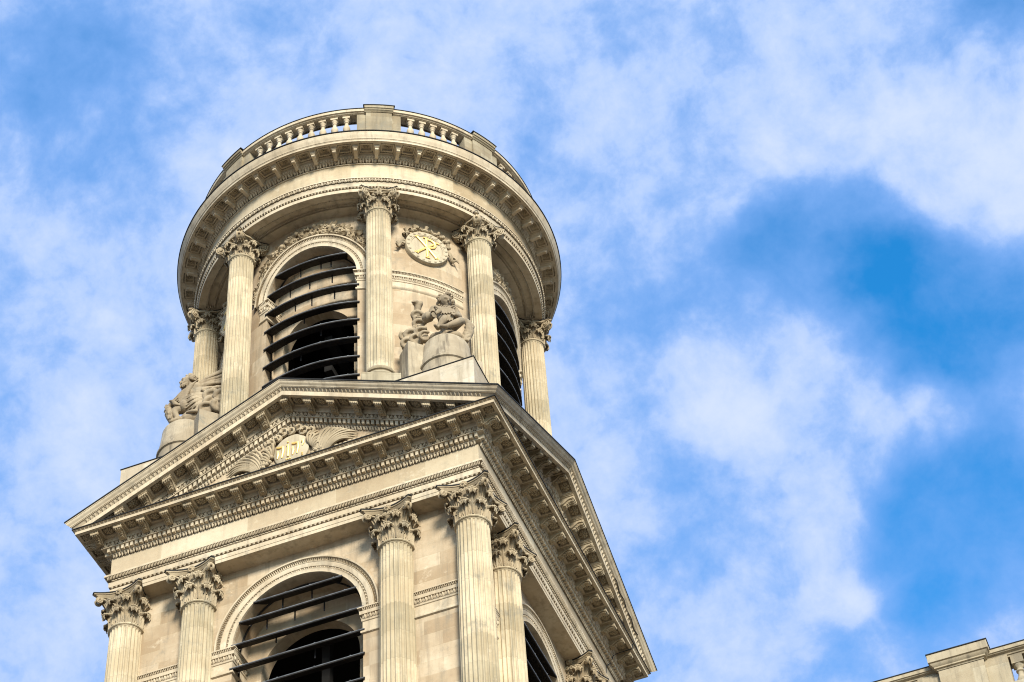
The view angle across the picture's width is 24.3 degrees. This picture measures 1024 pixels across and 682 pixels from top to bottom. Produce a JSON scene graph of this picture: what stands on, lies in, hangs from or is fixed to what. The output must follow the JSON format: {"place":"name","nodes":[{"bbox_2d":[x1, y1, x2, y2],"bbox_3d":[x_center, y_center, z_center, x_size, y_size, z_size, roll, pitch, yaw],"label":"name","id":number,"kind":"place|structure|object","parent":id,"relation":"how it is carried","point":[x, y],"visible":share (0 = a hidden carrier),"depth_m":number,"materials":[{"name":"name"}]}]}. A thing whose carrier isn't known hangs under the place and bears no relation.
{"place":"outdoors","nodes":[
{"label":"outdoors","id":0,"kind":"place"},
{"bbox_2d":[64,104,656,681],"bbox_3d":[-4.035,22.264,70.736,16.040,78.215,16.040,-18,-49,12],"label":"bell tower","id":1,"kind":"structure","parent":0,"point":[330,494],"depth_m":81.92,"materials":[{"name":"stone"}]},
{"bbox_2d":[156,368,222,457],"bbox_3d":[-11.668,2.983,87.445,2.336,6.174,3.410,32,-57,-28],"label":"corner statue","id":2,"kind":"object","parent":1,"relation":"on","point":[195,402],"visible":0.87,"depth_m":86.96,"materials":[{"name":"stone"}]},
{"bbox_2d":[399,292,482,377],"bbox_3d":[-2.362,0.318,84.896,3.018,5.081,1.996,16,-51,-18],"label":"corner statue","id":3,"kind":"object","parent":1,"relation":"on","point":[447,343],"visible":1,"depth_m":84.67,"materials":[{"name":"stone"}]},
{"bbox_2d":[0,0,1023,681],"label":"sky","id":4,"kind":"structure","parent":0,"point":[784,359],"materials":[{"name":"blue"}]},
{"bbox_2d":[873,638,1023,681],"bbox_3d":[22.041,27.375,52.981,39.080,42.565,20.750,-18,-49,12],"label":"building","id":5,"kind":"structure","parent":0,"point":[980,660],"depth_m":63.34,"materials":[{"name":"stone"}]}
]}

